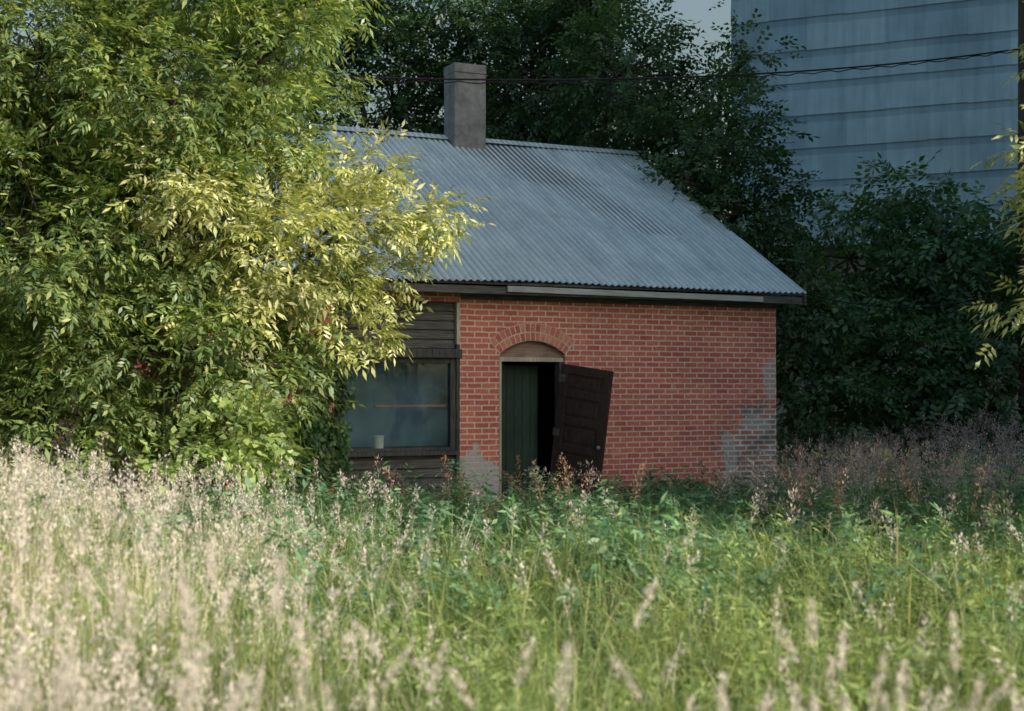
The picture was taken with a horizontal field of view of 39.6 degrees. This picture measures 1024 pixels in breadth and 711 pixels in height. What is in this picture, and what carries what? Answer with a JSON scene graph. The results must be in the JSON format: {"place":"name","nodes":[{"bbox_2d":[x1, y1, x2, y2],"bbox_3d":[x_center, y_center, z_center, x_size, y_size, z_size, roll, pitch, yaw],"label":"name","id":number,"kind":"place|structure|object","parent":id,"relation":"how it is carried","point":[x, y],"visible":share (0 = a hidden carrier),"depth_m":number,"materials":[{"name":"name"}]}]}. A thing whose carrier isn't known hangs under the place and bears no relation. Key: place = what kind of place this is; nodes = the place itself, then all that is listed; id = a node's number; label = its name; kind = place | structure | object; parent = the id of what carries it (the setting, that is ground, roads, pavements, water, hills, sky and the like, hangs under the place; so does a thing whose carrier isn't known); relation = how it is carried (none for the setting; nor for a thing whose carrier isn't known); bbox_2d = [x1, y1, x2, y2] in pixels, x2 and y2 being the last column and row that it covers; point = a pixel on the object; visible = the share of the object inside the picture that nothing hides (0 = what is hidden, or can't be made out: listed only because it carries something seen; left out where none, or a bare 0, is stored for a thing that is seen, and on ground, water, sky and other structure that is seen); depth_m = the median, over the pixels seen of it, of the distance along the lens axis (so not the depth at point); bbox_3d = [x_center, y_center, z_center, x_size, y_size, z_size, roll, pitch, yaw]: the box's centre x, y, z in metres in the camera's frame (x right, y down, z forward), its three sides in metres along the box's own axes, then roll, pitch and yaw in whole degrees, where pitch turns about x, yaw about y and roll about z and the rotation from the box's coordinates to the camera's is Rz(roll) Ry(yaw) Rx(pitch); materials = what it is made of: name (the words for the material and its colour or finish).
{"place":"outdoors","nodes":[
{"label":"outdoors","id":0,"kind":"place"},
{"bbox_2d":[0,0,731,228],"label":"sky","id":1,"kind":"structure","parent":0,"point":[695,10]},
{"bbox_2d":[0,412,1023,710],"bbox_3d":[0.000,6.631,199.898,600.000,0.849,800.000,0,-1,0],"label":"ground","id":2,"kind":"structure","parent":0,"point":[782,466],"depth_m":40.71,"materials":[{"name":"green plant"}]},
{"bbox_2d":[32,215,134,523],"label":"gable wall","id":3,"kind":"structure","parent":2,"relation":"on","point":[70,434],"depth_m":20.82,"materials":[{"name":"brick"}]},
{"bbox_2d":[0,0,343,468],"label":"elm tree","id":4,"kind":"object","parent":2,"relation":"on","point":[230,51],"visible":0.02,"depth_m":29.05,"materials":[{"name":"green plant"}]},
{"bbox_2d":[0,0,394,512],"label":"box elder tree","id":5,"kind":"object","parent":2,"relation":"on","point":[52,163],"visible":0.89,"depth_m":14.67,"materials":[{"name":"green plant"}]},
{"bbox_2d":[95,383,302,512],"bbox_3d":[-3.006,1.356,13.766,1.979,2.175,1.206,0,-1,-18],"label":"maple sapling","id":6,"kind":"object","parent":2,"relation":"on","point":[245,455],"visible":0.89,"depth_m":13.79,"materials":[{"name":"green plant"}]},
{"bbox_2d":[91,112,498,533],"bbox_3d":[-2.339,-0.098,15.168,4.410,5.188,2.202,1,-2,-33],"label":"box elder tree","id":7,"kind":"object","parent":2,"relation":"on","point":[383,185],"visible":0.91,"depth_m":15.03,"materials":[{"name":"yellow plant"}]},
{"bbox_2d":[190,0,678,170],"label":"elm tree","id":8,"kind":"object","parent":2,"relation":"on","point":[421,63],"visible":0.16,"depth_m":30.21,"materials":[{"name":"green plant"}]},
{"bbox_2d":[127,289,775,509],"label":"front wall","id":9,"kind":"structure","parent":2,"relation":"on","point":[691,383],"depth_m":20.30,"materials":[{"name":"red brick"}]},
{"bbox_2d":[136,300,357,512],"bbox_3d":[-3.251,0.855,17.627,2.824,3.069,0.357,1,-2,-25],"label":"climbing vine","id":10,"kind":"object","parent":9,"relation":"attached to","point":[328,438],"visible":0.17,"depth_m":17.98,"materials":[{"name":"green plant"}]},
{"bbox_2d":[338,299,454,507],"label":"clapboards","id":11,"kind":"object","parent":9,"relation":"attached to","point":[429,329],"visible":0.4,"depth_m":18.77,"materials":[{"name":"brown wood"}]},
{"bbox_2d":[454,302,459,344],"bbox_3d":[-0.739,-0.427,19.045,0.047,0.565,0.110,1,-2,-26],"label":"corner board","id":12,"kind":"object","parent":11,"relation":"attached to","point":[457,323],"visible":1,"depth_m":19.00,"materials":[{"name":"beige wood"}]},
{"bbox_2d":[333,305,461,498],"bbox_3d":[-1.501,0.818,18.631,1.800,3.075,0.130,1,-2,-26],"label":"window frame","id":13,"kind":"object","parent":9,"relation":"attached to","point":[451,357],"visible":0.6,"depth_m":18.84,"materials":[{"name":"brown wood"}]},
{"bbox_2d":[344,362,447,446],"bbox_3d":[-1.664,0.439,18.985,1.750,1.550,0.038,1,-2,-26],"label":"window drape","id":14,"kind":"object","parent":13,"relation":"attached to","point":[410,383],"depth_m":19.07,"materials":[{"name":"grey fabric"}]},
{"bbox_2d":[374,404,444,406],"bbox_3d":[-1.354,0.666,18.857,1.000,0.030,0.060,1,-2,-26],"label":"shelf","id":15,"kind":"object","parent":13,"relation":"attached to","point":[433,405],"visible":1,"depth_m":18.85,"materials":[{"name":"brown wood"}]},
{"bbox_2d":[352,347,453,357],"bbox_3d":[-1.567,0.821,18.774,1.747,3.075,0.175,1,-2,-26],"label":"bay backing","id":16,"kind":"object","parent":9,"relation":"attached to","point":[430,348],"visible":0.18,"depth_m":18.97,"materials":[{"name":"brown wood"}]},
{"bbox_2d":[132,130,802,294],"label":"roof deck","id":17,"kind":"structure","parent":9,"relation":"on","point":[545,283],"depth_m":22.53,"materials":[{"name":"brown wood"}]},
{"bbox_2d":[55,109,806,293],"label":"roof front","id":18,"kind":"structure","parent":17,"relation":"on","point":[539,231],"depth_m":21.66,"materials":[{"name":"grey metal"}]},
{"bbox_2d":[146,280,801,303],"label":"fascia","id":19,"kind":"structure","parent":17,"relation":"attached to","point":[445,288],"depth_m":18.96,"materials":[{"name":"brown wood"}]},
{"bbox_2d":[507,286,762,301],"bbox_3d":[1.801,-0.856,19.897,4.150,0.105,0.038,1,-2,-26],"label":"pale fascia strip","id":20,"kind":"object","parent":19,"relation":"attached to","point":[549,290],"visible":1,"depth_m":19.82,"materials":[{"name":"grey wood"}]},
{"bbox_2d":[522,285,763,295],"bbox_3d":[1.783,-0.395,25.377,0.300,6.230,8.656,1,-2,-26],"label":"gutter","id":21,"kind":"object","parent":19,"relation":"attached to","point":[652,290],"depth_m":23.79,"materials":[{"name":"metal"}]},
{"bbox_2d":[793,292,805,304],"bbox_3d":[3.274,-2.187,23.389,0.030,2.994,4.960,1,-2,-26],"label":"rake board","id":22,"kind":"object","parent":17,"relation":"attached to","point":[803,296],"visible":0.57,"depth_m":21.15,"materials":[{"name":"brown wood"}]},
{"bbox_3d":[-3.429,-2.232,25.656,10.106,2.891,5.031,1,-2,-26],"label":"roof back","id":23,"kind":"object","parent":17,"relation":"on","visible":0},
{"bbox_2d":[23,236,521,286],"bbox_3d":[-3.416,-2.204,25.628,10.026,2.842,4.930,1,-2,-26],"label":"gutter","id":24,"kind":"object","parent":23,"relation":"attached to","point":[437,282],"depth_m":28.11,"materials":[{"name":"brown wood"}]},
{"bbox_2d":[157,110,638,154],"bbox_3d":[-2.336,-3.693,23.448,10.146,0.100,0.320,1,-2,-26],"label":"ridge cap","id":25,"kind":"object","parent":23,"relation":"on","point":[392,132],"visible":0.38,"depth_m":24.46,"materials":[{"name":"grey metal"}]},
{"bbox_2d":[444,72,485,149],"bbox_3d":[-0.798,-3.973,24.061,0.580,1.520,0.460,1,-2,-26],"label":"chimney","id":26,"kind":"object","parent":23,"relation":"on","point":[465,115],"visible":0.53,"depth_m":23.86,"materials":[{"name":"paint"}]},
{"bbox_2d":[444,62,485,76],"bbox_3d":[-0.798,-4.814,24.081,0.590,0.158,0.470,1,-2,-26],"label":"chimney cap","id":27,"kind":"object","parent":26,"relation":"on","point":[464,68],"visible":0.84,"depth_m":23.89,"materials":[{"name":"grey concrete"}]},
{"bbox_2d":[499,357,500,499],"bbox_3d":[-0.168,0.996,19.257,0.032,1.950,0.057,1,-2,-26],"label":"door edge strip","id":28,"kind":"object","parent":9,"relation":"attached to","point":[499,424],"depth_m":19.23,"materials":[{"name":"brown wood"}]},
{"bbox_2d":[502,365,537,509],"bbox_3d":[0.071,1.148,19.765,0.720,2.030,0.050,1,-2,-40],"label":"door","id":29,"kind":"structure","parent":9,"relation":"attached to","point":[520,410],"depth_m":19.77,"materials":[{"name":"green paint"}]},
{"bbox_2d":[500,341,561,357],"bbox_3d":[0.241,-0.084,19.576,0.992,0.221,0.040,1,-2,-26],"label":"transom panel","id":30,"kind":"object","parent":9,"relation":"in","point":[531,349],"visible":1,"depth_m":19.57,"materials":[{"name":"beige wood"}]},
{"bbox_2d":[500,362,562,509],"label":"door jambs","id":31,"kind":"structure","parent":9,"relation":"in","point":[558,365],"depth_m":19.74,"materials":[{"name":"brown wood"}]},
{"bbox_2d":[501,357,562,361],"bbox_3d":[0.232,0.058,19.590,0.994,0.058,0.160,1,-2,-26],"label":"door lintel","id":32,"kind":"structure","parent":9,"relation":"in","point":[518,359],"depth_m":19.50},
{"bbox_2d":[491,324,573,352],"bbox_3d":[0.277,-0.234,19.506,1.279,0.402,0.064,1,-2,-26],"label":"door arch","id":33,"kind":"structure","parent":9,"relation":"attached to","point":[522,326],"depth_m":19.48,"materials":[{"name":"brick"}]},
{"bbox_2d":[489,323,574,354],"bbox_3d":[0.288,-0.230,19.483,1.328,0.429,0.001,1,-2,-26],"label":"arch mortar","id":34,"kind":"object","parent":33,"relation":"attached to","point":[535,332],"visible":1,"depth_m":19.47,"materials":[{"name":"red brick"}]},
{"bbox_2d":[547,363,613,501],"bbox_3d":[0.896,1.143,19.439,0.860,1.980,0.100,9,4,38],"label":"door leaf","id":35,"kind":"object","parent":9,"relation":"attached to","point":[582,416],"visible":0.82,"depth_m":19.42,"materials":[{"name":"brown wood"}]},
{"bbox_2d":[461,293,776,308],"bbox_3d":[1.639,-0.767,20.142,5.155,0.078,0.035,1,-2,-26],"label":"frieze board","id":36,"kind":"object","parent":9,"relation":"attached to","point":[609,300],"visible":0.95,"depth_m":20.03,"materials":[{"name":"brown wood"}]},
{"bbox_2d":[0,443,1023,684],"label":"broadleaf weeds","id":37,"kind":"object","parent":2,"relation":"on","point":[660,491],"visible":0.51,"depth_m":12.37,"materials":[{"name":"green plant"}]},
{"bbox_2d":[0,461,1023,710],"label":"goldenrod plants","id":38,"kind":"object","parent":2,"relation":"on","point":[698,659],"visible":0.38,"depth_m":7.27,"materials":[{"name":"green plant"}]},
{"bbox_2d":[1,408,1023,557],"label":"redtop grass","id":39,"kind":"structure","parent":2,"relation":"on","point":[857,463],"depth_m":16.88,"materials":[{"name":"brown plant"}]},
{"bbox_2d":[434,0,843,352],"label":"elm tree","id":40,"kind":"object","parent":2,"relation":"on","point":[716,193],"visible":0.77,"depth_m":25.87,"materials":[{"name":"green plant"}]},
{"bbox_2d":[383,444,996,559],"bbox_3d":[1.687,1.607,14.858,5.672,1.392,4.761,0,-1,0],"label":"curly dock","id":41,"kind":"object","parent":2,"relation":"on","point":[621,497],"visible":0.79,"depth_m":14.05,"materials":[{"name":"brown plant"}]},
{"bbox_2d":[731,0,1017,450],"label":"grain elevator","id":42,"kind":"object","parent":2,"relation":"on","point":[901,115],"visible":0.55,"depth_m":43.20,"materials":[{"name":"metal"}]},
{"bbox_2d":[757,149,1023,483],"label":"mulberry thicket","id":43,"kind":"object","parent":2,"relation":"on","point":[839,326],"visible":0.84,"depth_m":25.49,"materials":[{"name":"green plant"}]},
{"bbox_2d":[958,1,1023,369],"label":"ash tree","id":44,"kind":"object","parent":2,"relation":"on","point":[1019,321],"visible":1,"depth_m":12.15,"materials":[{"name":"green plant"}]},
{"bbox_2d":[1018,0,1023,459],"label":"utility pole","id":45,"kind":"object","parent":2,"relation":"on","point":[1021,95],"visible":0.5,"depth_m":26.03,"materials":[{"name":"brown wood"}]},
{"bbox_2d":[0,49,1019,84],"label":"power line","id":46,"kind":"object","parent":45,"relation":"attached to","point":[655,79],"visible":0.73,"depth_m":22.16,"materials":[{"name":"black rubber"}]},
{"bbox_2d":[59,48,1018,80],"bbox_3d":[0.151,-4.660,21.071,20.809,2.180,0.027,1,-2,-28],"label":"power line","id":47,"kind":"object","parent":45,"relation":"attached to","point":[413,78],"visible":0.77,"depth_m":22.11,"materials":[{"name":"black rubber"}]},
{"bbox_2d":[806,283,1021,307],"bbox_3d":[6.750,-1.069,23.584,6.938,0.626,0.016,1,-2,-43],"label":"service cable","id":48,"kind":"object","parent":45,"relation":"attached to","point":[905,307],"visible":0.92,"depth_m":23.23,"materials":[{"name":"black rubber"}]},
{"bbox_2d":[0,435,1023,710],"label":"brome grass","id":49,"kind":"structure","parent":0,"point":[64,679],"depth_m":6.46,"materials":[{"name":"beige plant"}]},
{"bbox_2d":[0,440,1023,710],"bbox_3d":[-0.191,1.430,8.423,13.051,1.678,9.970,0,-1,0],"label":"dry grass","id":50,"kind":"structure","parent":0,"point":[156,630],"depth_m":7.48,"materials":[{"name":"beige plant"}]},
{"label":"floor","id":51,"kind":"structure","parent":0,"visible":0},
{"bbox_2d":[352,341,554,494],"bbox_3d":[-1.293,0.843,21.198,8.845,2.850,0.100,1,-2,-26],"label":"partition","id":52,"kind":"object","parent":51,"relation":"on","point":[546,397],"depth_m":22.01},
{"bbox_3d":[-1.585,1.249,18.792,1.640,0.040,0.230,1,-2,-26],"label":"inner sill","id":53,"kind":"object","parent":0,"visible":0},
{"bbox_2d":[372,435,383,448],"bbox_3d":[-1.752,1.136,18.635,0.154,0.178,0.154,1,-2,-26],"label":"white jar","id":54,"kind":"object","parent":53,"relation":"on","point":[378,441],"visible":1,"depth_m":18.58,"materials":[{"name":"ceramic"}]}
]}

